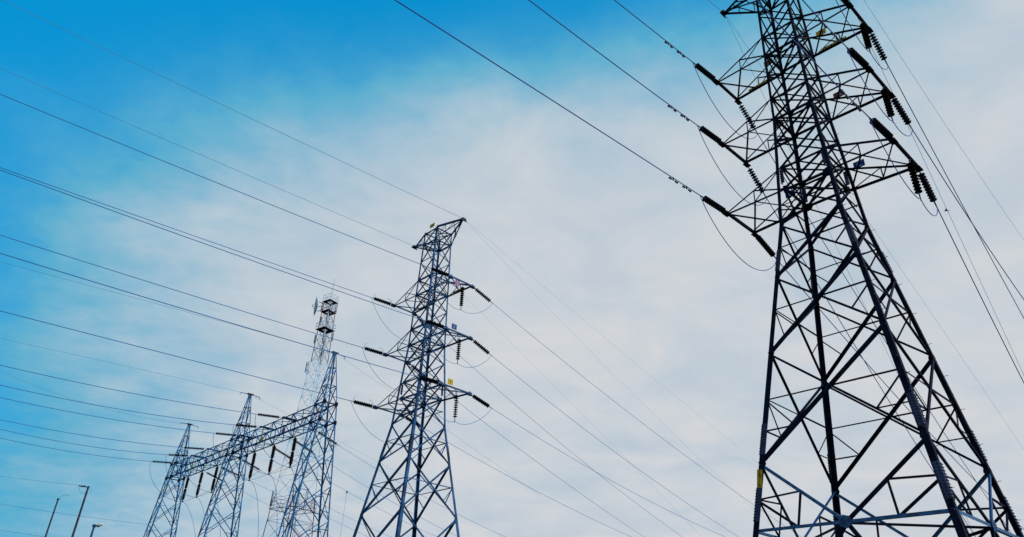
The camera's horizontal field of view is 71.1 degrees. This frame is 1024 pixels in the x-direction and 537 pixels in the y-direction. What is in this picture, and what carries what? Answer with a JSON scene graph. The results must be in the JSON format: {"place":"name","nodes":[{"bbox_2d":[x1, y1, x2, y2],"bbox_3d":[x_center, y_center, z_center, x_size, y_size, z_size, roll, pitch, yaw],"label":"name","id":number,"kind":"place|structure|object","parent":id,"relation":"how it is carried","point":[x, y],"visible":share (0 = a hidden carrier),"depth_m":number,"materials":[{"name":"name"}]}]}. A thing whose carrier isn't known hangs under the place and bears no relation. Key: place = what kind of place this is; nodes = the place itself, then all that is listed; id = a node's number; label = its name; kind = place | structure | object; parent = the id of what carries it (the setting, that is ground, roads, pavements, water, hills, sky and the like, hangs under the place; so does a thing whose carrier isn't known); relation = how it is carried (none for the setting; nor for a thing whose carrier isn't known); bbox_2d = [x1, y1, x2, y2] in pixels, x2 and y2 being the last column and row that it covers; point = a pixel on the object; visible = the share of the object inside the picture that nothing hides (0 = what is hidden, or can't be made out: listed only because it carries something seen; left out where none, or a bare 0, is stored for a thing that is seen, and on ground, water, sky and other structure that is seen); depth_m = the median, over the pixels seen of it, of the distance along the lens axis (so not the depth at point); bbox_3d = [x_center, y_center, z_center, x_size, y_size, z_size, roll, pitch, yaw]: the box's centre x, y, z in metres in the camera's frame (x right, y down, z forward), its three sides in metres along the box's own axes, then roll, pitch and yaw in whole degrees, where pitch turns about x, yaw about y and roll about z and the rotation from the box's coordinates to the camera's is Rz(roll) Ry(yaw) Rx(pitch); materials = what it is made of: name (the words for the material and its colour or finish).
{"place":"outdoors","nodes":[
{"label":"outdoors","id":0,"kind":"place"},
{"bbox_2d":[2,504,146,524],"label":"service wire","id":1,"kind":"object","parent":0,"point":[70,514],"visible":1,"depth_m":99.33,"materials":[{"name":"blue"}]},
{"bbox_2d":[0,0,1023,536],"label":"sky","id":2,"kind":"structure","parent":0,"point":[375,87],"materials":[{"name":"blue"}]},
{"label":"ground","id":3,"kind":"structure","parent":0,"visible":0},
{"bbox_2d":[45,494,68,536],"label":"utility pole","id":4,"kind":"object","parent":3,"relation":"on","point":[58,499],"visible":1,"depth_m":66.32,"materials":[{"name":"black metal"}]},
{"bbox_2d":[71,485,90,536],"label":"utility pole","id":5,"kind":"object","parent":3,"relation":"on","point":[78,517],"visible":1,"depth_m":57.15,"materials":[{"name":"black metal"}]},
{"bbox_2d":[90,523,103,536],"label":"street lamp","id":6,"kind":"object","parent":3,"relation":"on","point":[95,525],"visible":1,"depth_m":42.38,"materials":[{"name":"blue metal"}]},
{"bbox_2d":[143,350,345,536],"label":"substation gantry","id":7,"kind":"object","parent":3,"relation":"on","point":[272,429],"visible":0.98,"depth_m":68.36,"materials":[{"name":"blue metal"}]},
{"bbox_2d":[1,371,182,423],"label":"earth wire","id":8,"kind":"object","parent":7,"relation":"attached to","point":[84,402],"visible":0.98,"depth_m":78.69,"materials":[{"name":"blue"}]},
{"bbox_2d":[0,338,237,391],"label":"earth wire","id":9,"kind":"object","parent":7,"relation":"attached to","point":[114,363],"visible":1,"depth_m":66.91,"materials":[{"name":"blue"}]},
{"bbox_2d":[2,262,268,334],"bbox_3d":[-34.045,-0.002,48.865,48.800,3.218,0.023,26,-37,-36],"label":"earth wire","id":10,"kind":"object","parent":7,"relation":"attached to","point":[129,296],"visible":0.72,"depth_m":53.59,"materials":[{"name":"blue"}]},
{"bbox_2d":[167,454,187,456],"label":"insulator string","id":11,"kind":"object","parent":7,"relation":"attached to","point":[184,455],"visible":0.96,"depth_m":78.50,"materials":[{"name":"black ceramic"}]},
{"bbox_2d":[0,429,166,454],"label":"conductor","id":12,"kind":"object","parent":11,"relation":"attached to","point":[82,445],"visible":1,"depth_m":72.54,"materials":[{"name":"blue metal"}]},
{"bbox_2d":[181,477,189,501],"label":"post insulator","id":13,"kind":"object","parent":7,"relation":"hanging from","point":[186,486],"visible":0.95,"depth_m":80.60,"materials":[{"name":"black ceramic"}]},
{"bbox_2d":[183,446,203,449],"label":"insulator string","id":14,"kind":"object","parent":7,"relation":"attached to","point":[197,448],"visible":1,"depth_m":75.75,"materials":[{"name":"black ceramic"}]},
{"bbox_2d":[0,419,182,447],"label":"conductor","id":15,"kind":"object","parent":14,"relation":"attached to","point":[90,436],"visible":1,"depth_m":69.19,"materials":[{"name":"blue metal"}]},
{"bbox_2d":[195,472,203,497],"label":"post insulator","id":16,"kind":"object","parent":7,"relation":"hanging from","point":[199,484],"visible":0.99,"depth_m":78.01,"materials":[{"name":"black ceramic"}]},
{"bbox_2d":[210,466,217,492],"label":"post insulator","id":17,"kind":"object","parent":7,"relation":"hanging from","point":[214,479],"visible":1,"depth_m":75.45,"materials":[{"name":"black ceramic"}]},
{"bbox_2d":[215,432,238,436],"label":"insulator string","id":18,"kind":"object","parent":7,"relation":"attached to","point":[228,434],"visible":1,"depth_m":70.62,"materials":[{"name":"black ceramic"}]},
{"bbox_2d":[0,397,209,432],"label":"conductor","id":19,"kind":"object","parent":18,"relation":"attached to","point":[100,417],"visible":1,"depth_m":63.44,"materials":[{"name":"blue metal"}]},
{"bbox_2d":[236,424,256,427],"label":"insulator string","id":20,"kind":"object","parent":7,"relation":"attached to","point":[245,425],"visible":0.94,"depth_m":67.70,"materials":[{"name":"black ceramic"}]},
{"bbox_2d":[1,385,233,424],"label":"conductor","id":21,"kind":"object","parent":20,"relation":"attached to","point":[111,407],"visible":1,"depth_m":60.23,"materials":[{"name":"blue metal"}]},
{"bbox_2d":[248,452,256,480],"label":"post insulator","id":22,"kind":"object","parent":7,"relation":"hanging from","point":[252,466],"visible":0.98,"depth_m":69.83,"materials":[{"name":"black ceramic"}]},
{"bbox_2d":[257,413,281,417],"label":"insulator string","id":23,"kind":"object","parent":7,"relation":"attached to","point":[266,415],"visible":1,"depth_m":64.77,"materials":[{"name":"black ceramic"}]},
{"bbox_2d":[0,365,253,413],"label":"conductor","id":24,"kind":"object","parent":23,"relation":"attached to","point":[121,391],"visible":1,"depth_m":56.84,"materials":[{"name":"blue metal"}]},
{"bbox_2d":[268,445,275,474],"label":"post insulator","id":25,"kind":"object","parent":7,"relation":"hanging from","point":[272,457],"visible":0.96,"depth_m":67.19,"materials":[{"name":"black ceramic"}]},
{"bbox_2d":[275,449,294,460],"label":"insulator string","id":26,"kind":"object","parent":7,"relation":"attached to","point":[280,452],"visible":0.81,"depth_m":68.98,"materials":[{"name":"black ceramic"}]},
{"bbox_2d":[295,461,436,536],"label":"conductor","id":27,"kind":"object","parent":26,"relation":"attached to","point":[367,502],"visible":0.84,"depth_m":73.74,"materials":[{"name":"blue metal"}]},
{"bbox_2d":[289,437,296,467],"bbox_3d":[-19.766,16.578,64.624,0.350,2.764,0.350,3,-29,0],"label":"post insulator","id":28,"kind":"object","parent":7,"relation":"hanging from","point":[292,452],"visible":1,"depth_m":64.50,"materials":[{"name":"black ceramic"}]},
{"bbox_2d":[317,431,338,445],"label":"insulator string","id":29,"kind":"object","parent":7,"relation":"attached to","point":[322,434],"visible":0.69,"depth_m":63.60,"materials":[{"name":"black ceramic"}]},
{"bbox_2d":[340,446,504,536],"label":"conductor","id":30,"kind":"object","parent":29,"relation":"attached to","point":[424,496],"visible":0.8,"depth_m":69.09,"materials":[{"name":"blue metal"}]},
{"bbox_2d":[262,280,338,536],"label":"communications mast","id":31,"kind":"object","parent":3,"relation":"on","point":[328,312],"visible":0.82,"depth_m":114.23,"materials":[{"name":"grey metal"}]},
{"bbox_2d":[353,217,475,536],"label":"transmission tower","id":32,"kind":"structure","parent":3,"relation":"on","point":[415,401],"depth_m":47.73,"materials":[{"name":"blue metal"}]},
{"bbox_2d":[1,68,412,245],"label":"earth wire","id":33,"kind":"object","parent":32,"relation":"attached to","point":[197,153],"visible":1,"depth_m":45.20,"materials":[{"name":"blue"}]},
{"bbox_2d":[3,0,460,217],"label":"earth wire","id":34,"kind":"object","parent":32,"relation":"attached to","point":[217,102],"visible":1,"depth_m":40.33,"materials":[{"name":"blue"}]},
{"bbox_2d":[350,396,373,407],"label":"insulator string","id":35,"kind":"object","parent":32,"relation":"attached to","point":[362,403],"visible":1,"depth_m":48.55,"materials":[{"name":"black ceramic"}]},
{"bbox_2d":[1,311,349,400],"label":"conductor","id":36,"kind":"object","parent":35,"relation":"attached to","point":[168,354],"visible":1,"depth_m":40.44,"materials":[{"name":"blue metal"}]},
{"bbox_2d":[362,343,382,354],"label":"insulator string","id":37,"kind":"object","parent":32,"relation":"attached to","point":[373,351],"visible":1,"depth_m":50.40,"materials":[{"name":"black ceramic"}]},
{"bbox_2d":[0,235,361,347],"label":"conductor","id":38,"kind":"object","parent":37,"relation":"attached to","point":[170,288],"visible":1,"depth_m":41.53,"materials":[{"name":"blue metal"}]},
{"bbox_2d":[371,294,392,305],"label":"insulator string","id":39,"kind":"object","parent":32,"relation":"attached to","point":[382,301],"visible":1,"depth_m":52.38,"materials":[{"name":"black ceramic"}]},
{"bbox_2d":[0,167,370,297],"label":"conductor","id":40,"kind":"object","parent":39,"relation":"attached to","point":[173,228],"visible":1,"depth_m":42.83,"materials":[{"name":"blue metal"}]},
{"bbox_2d":[416,376,438,384],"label":"insulator string","id":41,"kind":"object","parent":32,"relation":"attached to","point":[433,381],"visible":1,"depth_m":43.98,"materials":[{"name":"black ceramic"}]},
{"bbox_2d":[0,253,415,376],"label":"conductor","id":42,"kind":"object","parent":41,"relation":"attached to","point":[194,312],"visible":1,"depth_m":34.85,"materials":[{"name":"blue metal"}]},
{"bbox_2d":[423,319,445,328],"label":"insulator string","id":43,"kind":"object","parent":32,"relation":"attached to","point":[429,322],"visible":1,"depth_m":46.03,"materials":[{"name":"black ceramic"}]},
{"bbox_2d":[0,170,421,319],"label":"conductor","id":44,"kind":"object","parent":43,"relation":"attached to","point":[196,240],"visible":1,"depth_m":36.32,"materials":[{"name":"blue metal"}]},
{"bbox_2d":[428,267,450,276],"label":"insulator string","id":45,"kind":"object","parent":32,"relation":"attached to","point":[436,270],"visible":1,"depth_m":48.08,"materials":[{"name":"black ceramic"}]},
{"bbox_2d":[0,94,426,266],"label":"conductor","id":46,"kind":"object","parent":45,"relation":"attached to","point":[197,174],"visible":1,"depth_m":37.61,"materials":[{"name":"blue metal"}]},
{"bbox_2d":[429,270,492,313],"bbox_3d":[-3.485,1.911,48.748,5.859,2.105,0.045,27,-38,-36],"label":"jumper cable","id":47,"kind":"object","parent":45,"relation":"hanging from","point":[453,307],"visible":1,"depth_m":48.02,"materials":[{"name":"grey metal"}]},
{"bbox_2d":[453,395,458,422],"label":"insulator string","id":48,"kind":"object","parent":32,"relation":"hanging from","point":[455,407],"visible":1,"depth_m":44.80,"materials":[{"name":"black ceramic"}]},
{"bbox_2d":[456,335,460,364],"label":"insulator string","id":49,"kind":"object","parent":32,"relation":"hanging from","point":[458,346],"visible":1,"depth_m":46.83,"materials":[{"name":"black ceramic"}]},
{"bbox_2d":[459,286,463,305],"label":"insulator string","id":50,"kind":"object","parent":32,"relation":"hanging from","point":[462,293],"visible":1,"depth_m":48.84,"materials":[{"name":"black ceramic"}]},
{"bbox_2d":[471,394,490,407],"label":"insulator string","id":51,"kind":"object","parent":32,"relation":"attached to","point":[484,403],"visible":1,"depth_m":46.46,"materials":[{"name":"black ceramic"}]},
{"bbox_2d":[416,377,491,424],"bbox_3d":[-3.605,8.610,44.766,6.272,2.121,0.045,27,-38,-36],"label":"jumper cable","id":52,"kind":"object","parent":51,"relation":"hanging from","point":[446,420],"visible":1,"depth_m":44.04,"materials":[{"name":"grey metal"}]},
{"bbox_2d":[492,408,724,536],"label":"conductor","id":53,"kind":"object","parent":51,"relation":"attached to","point":[602,475],"visible":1,"depth_m":52.65,"materials":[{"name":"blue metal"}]},
{"bbox_2d":[473,340,491,355],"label":"insulator string","id":54,"kind":"object","parent":32,"relation":"attached to","point":[481,347],"visible":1,"depth_m":48.35,"materials":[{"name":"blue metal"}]},
{"bbox_2d":[492,356,736,535],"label":"conductor","id":55,"kind":"object","parent":54,"relation":"attached to","point":[604,444],"visible":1,"depth_m":53.99,"materials":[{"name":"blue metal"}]},
{"bbox_2d":[475,288,491,302],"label":"insulator string","id":56,"kind":"object","parent":32,"relation":"attached to","point":[482,295],"visible":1,"depth_m":50.28,"materials":[{"name":"black ceramic"}]},
{"bbox_2d":[494,304,800,536],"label":"conductor","id":57,"kind":"object","parent":56,"relation":"attached to","point":[623,408],"visible":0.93,"depth_m":57.23,"materials":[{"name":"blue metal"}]},
{"bbox_2d":[473,229,784,536],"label":"earth wire","id":58,"kind":"object","parent":32,"relation":"attached to","point":[600,361],"visible":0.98,"depth_m":56.79,"materials":[{"name":"grey metal"}]},
{"bbox_2d":[471,225,823,514],"bbox_3d":[24.434,18.700,73.550,0.009,15.695,81.410,-24,-38,38],"label":"earth wire","id":59,"kind":"object","parent":32,"relation":"attached to","point":[621,351],"visible":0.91,"depth_m":62.10,"materials":[{"name":"grey metal"}]},
{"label":"insulator string","id":60,"kind":"object","parent":32,"relation":"attached to","visible":0},
{"bbox_2d":[427,430,630,536],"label":"conductor","id":61,"kind":"object","parent":60,"relation":"attached to","point":[527,486],"visible":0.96,"depth_m":56.53,"materials":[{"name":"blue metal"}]},
{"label":"insulator string","id":62,"kind":"object","parent":32,"relation":"attached to","visible":0},
{"bbox_2d":[434,332,680,535],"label":"conductor","id":63,"kind":"object","parent":62,"relation":"attached to","point":[551,435],"visible":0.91,"depth_m":61.92,"materials":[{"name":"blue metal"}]},
{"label":"insulator string","id":64,"kind":"object","parent":32,"relation":"attached to","visible":0},
{"bbox_2d":[435,384,643,536],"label":"conductor","id":65,"kind":"object","parent":64,"relation":"attached to","point":[540,464],"visible":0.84,"depth_m":59.21,"materials":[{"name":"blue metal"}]},
{"bbox_2d":[727,20,975,536],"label":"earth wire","id":66,"kind":"object","parent":3,"relation":"attached to","point":[829,232],"visible":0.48,"depth_m":39.72,"materials":[{"name":"grey metal"}]},
{"bbox_2d":[712,0,1023,536],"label":"transmission tower","id":67,"kind":"structure","parent":3,"relation":"on","point":[841,523],"depth_m":27.83,"materials":[{"name":"metal"}]},
{"bbox_2d":[692,61,715,80],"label":"insulator string","id":68,"kind":"object","parent":67,"relation":"attached to","point":[704,71],"visible":1,"depth_m":34.91,"materials":[{"name":"black ceramic"}]},
{"bbox_2d":[614,0,691,61],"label":"conductor","id":69,"kind":"object","parent":68,"relation":"attached to","point":[652,30],"visible":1,"depth_m":32.62,"materials":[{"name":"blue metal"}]},
{"bbox_2d":[692,62,757,138],"bbox_3d":[10.714,-7.877,35.580,5.855,2.235,0.029,27,-37,-36],"label":"jumper cable","id":70,"kind":"object","parent":68,"relation":"hanging from","point":[715,106],"visible":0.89,"depth_m":34.52,"materials":[{"name":"black metal"}]},
{"bbox_2d":[698,125,720,143],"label":"insulator string","id":71,"kind":"object","parent":67,"relation":"attached to","point":[710,134],"visible":1,"depth_m":33.02,"materials":[{"name":"black ceramic"}]},
{"bbox_2d":[529,0,696,124],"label":"conductor","id":72,"kind":"object","parent":71,"relation":"attached to","point":[609,60],"visible":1,"depth_m":29.02,"materials":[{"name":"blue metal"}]},
{"bbox_2d":[697,125,766,205],"bbox_3d":[10.492,-4.414,33.717,6.006,2.299,0.029,27,-37,-36],"label":"jumper cable","id":73,"kind":"object","parent":71,"relation":"hanging from","point":[720,170],"visible":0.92,"depth_m":32.61,"materials":[{"name":"black metal"}]},
{"bbox_2d":[699,195,725,212],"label":"insulator string","id":74,"kind":"object","parent":67,"relation":"attached to","point":[714,204],"visible":1,"depth_m":31.12,"materials":[{"name":"black ceramic"}]},
{"bbox_2d":[395,0,699,194],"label":"conductor","id":75,"kind":"object","parent":74,"relation":"attached to","point":[539,91],"visible":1,"depth_m":25.19,"materials":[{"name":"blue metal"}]},
{"bbox_2d":[700,196,775,270],"bbox_3d":[10.272,-1.119,31.961,6.272,2.048,0.029,26,-37,-36],"label":"jumper cable","id":76,"kind":"object","parent":74,"relation":"hanging from","point":[727,243],"visible":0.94,"depth_m":30.86,"materials":[{"name":"black metal"}]},
{"bbox_2d":[739,104,756,132],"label":"insulator string","id":77,"kind":"object","parent":67,"relation":"attached to","point":[747,115],"visible":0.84,"depth_m":36.94,"materials":[{"name":"black ceramic"}]},
{"bbox_2d":[758,134,1010,531],"bbox_3d":[37.258,16.990,55.178,0.035,22.737,74.172,-23,-38,37],"label":"conductor","id":78,"kind":"object","parent":77,"relation":"attached to","point":[881,335],"visible":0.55,"depth_m":43.06,"materials":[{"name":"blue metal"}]},
{"bbox_2d":[747,166,766,198],"bbox_3d":[12.037,-4.245,35.210,0.278,0.278,2.160,-22,-65,37],"label":"insulator string","id":79,"kind":"object","parent":67,"relation":"attached to","point":[752,173],"visible":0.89,"depth_m":35.11,"materials":[{"name":"black ceramic"}]},
{"bbox_2d":[767,199,972,532],"bbox_3d":[32.680,18.046,49.651,0.035,22.334,61.681,-22,-38,37],"label":"conductor","id":80,"kind":"object","parent":79,"relation":"attached to","point":[857,349],"visible":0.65,"depth_m":39.45,"materials":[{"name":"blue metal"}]},
{"bbox_2d":[756,236,775,258],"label":"insulator string","id":81,"kind":"object","parent":67,"relation":"attached to","point":[765,246],"visible":1,"depth_m":33.49,"materials":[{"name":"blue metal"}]},
{"bbox_2d":[780,263,1023,528],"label":"conductor","id":82,"kind":"object","parent":81,"relation":"attached to","point":[879,377],"visible":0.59,"depth_m":38.75,"materials":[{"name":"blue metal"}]},
{"bbox_2d":[845,46,868,68],"bbox_3d":[13.746,-8.421,28.562,1.957,0.278,0.278,20,-33,-37],"label":"insulator string","id":83,"kind":"object","parent":67,"relation":"attached to","point":[859,58],"visible":0.99,"depth_m":28.52,"materials":[{"name":"black ceramic"}]},
{"bbox_2d":[802,0,845,45],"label":"conductor","id":84,"kind":"object","parent":83,"relation":"attached to","point":[823,22],"visible":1,"depth_m":26.91,"materials":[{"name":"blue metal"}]},
{"bbox_2d":[846,47,912,135],"bbox_3d":[15.215,-6.766,29.250,6.013,1.954,0.060,26,-37,-35],"label":"jumper cable","id":85,"kind":"object","parent":83,"relation":"hanging from","point":[873,97],"visible":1,"depth_m":28.14,"materials":[{"name":"black metal"}]},
{"bbox_2d":[859,21,871,53],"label":"insulator string","id":86,"kind":"object","parent":67,"relation":"hanging from","point":[865,35],"visible":1,"depth_m":31.39,"materials":[{"name":"black ceramic"}]},
{"bbox_2d":[727,18,1022,447],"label":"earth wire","id":87,"kind":"object","parent":67,"relation":"attached to","point":[876,233],"visible":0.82,"depth_m":54.60,"materials":[{"name":"grey metal"}]},
{"bbox_2d":[870,33,888,66],"bbox_3d":[16.758,-10.047,32.753,0.278,0.278,2.081,-23,-60,38],"label":"insulator string","id":88,"kind":"object","parent":67,"relation":"attached to","point":[878,47],"visible":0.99,"depth_m":32.70,"materials":[{"name":"black ceramic"}]},
{"bbox_2d":[836,0,887,69],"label":"jumper cable","id":89,"kind":"object","parent":88,"relation":"hanging from","point":[857,37],"visible":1,"depth_m":30.26,"materials":[{"name":"black metal"}]},
{"bbox_2d":[888,67,1023,317],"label":"conductor","id":90,"kind":"object","parent":88,"relation":"attached to","point":[952,186],"visible":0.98,"depth_m":36.14,"materials":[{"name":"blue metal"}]},
{"bbox_2d":[868,116,892,139],"bbox_3d":[13.617,-5.198,26.506,1.951,0.278,0.278,23,-35,-35],"label":"insulator string","id":91,"kind":"object","parent":67,"relation":"attached to","point":[885,132],"visible":1,"depth_m":26.47,"materials":[{"name":"black ceramic"}]},
{"bbox_2d":[756,0,867,116],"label":"conductor","id":92,"kind":"object","parent":91,"relation":"attached to","point":[808,55],"visible":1,"depth_m":23.65,"materials":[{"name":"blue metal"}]},
{"bbox_2d":[868,117,937,215],"bbox_3d":[15.155,-3.473,27.285,6.266,2.086,0.143,27,-38,-36],"label":"jumper cable","id":93,"kind":"object","parent":91,"relation":"hanging from","point":[897,170],"visible":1,"depth_m":26.09,"materials":[{"name":"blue metal"}]},
{"bbox_2d":[880,86,894,122],"bbox_3d":[15.444,-6.737,29.449,0.278,1.940,0.278,3,-29,0],"label":"insulator string","id":94,"kind":"object","parent":67,"relation":"hanging from","point":[887,102],"visible":1,"depth_m":29.45,"materials":[{"name":"black ceramic"}]},
{"bbox_2d":[891,98,911,128],"bbox_3d":[16.761,-6.681,30.804,0.278,0.278,2.065,-25,-60,40],"label":"insulator string","id":95,"kind":"object","parent":67,"relation":"attached to","point":[901,110],"visible":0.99,"depth_m":30.73,"materials":[{"name":"black ceramic"}]},
{"bbox_2d":[913,130,1023,299],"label":"conductor","id":96,"kind":"object","parent":95,"relation":"attached to","point":[965,213],"visible":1,"depth_m":33.49,"materials":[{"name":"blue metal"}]},
{"bbox_2d":[907,159,922,200],"bbox_3d":[15.435,-3.396,27.460,0.278,1.940,0.278,3,-29,0],"label":"insulator string","id":97,"kind":"object","parent":67,"relation":"hanging from","point":[915,178],"visible":1,"depth_m":27.45,"materials":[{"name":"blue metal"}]},
{"bbox_2d":[918,171,937,207],"bbox_3d":[16.755,-3.194,28.866,0.278,0.278,2.127,-22,-62,36],"label":"insulator string","id":98,"kind":"object","parent":67,"relation":"attached to","point":[930,193],"visible":1,"depth_m":28.79,"materials":[{"name":"black ceramic"}]},
{"bbox_2d":[938,209,1023,382],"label":"conductor","id":99,"kind":"object","parent":98,"relation":"attached to","point":[978,292],"visible":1,"depth_m":31.11,"materials":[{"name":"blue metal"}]},
{"bbox_2d":[849,0,1023,374],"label":"earth wire","id":100,"kind":"object","parent":67,"relation":"attached to","point":[949,215],"visible":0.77,"depth_m":37.90,"materials":[{"name":"grey metal"}]},
{"bbox_2d":[864,0,1023,239],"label":"earth wire","id":101,"kind":"object","parent":67,"relation":"attached to","point":[938,114],"visible":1,"depth_m":42.71,"materials":[{"name":"grey metal"}]},
{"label":"insulator string","id":102,"kind":"object","parent":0,"visible":0},
{"bbox_2d":[1,438,151,461],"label":"conductor","id":103,"kind":"object","parent":102,"relation":"attached to","point":[75,452],"visible":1,"depth_m":76.26,"materials":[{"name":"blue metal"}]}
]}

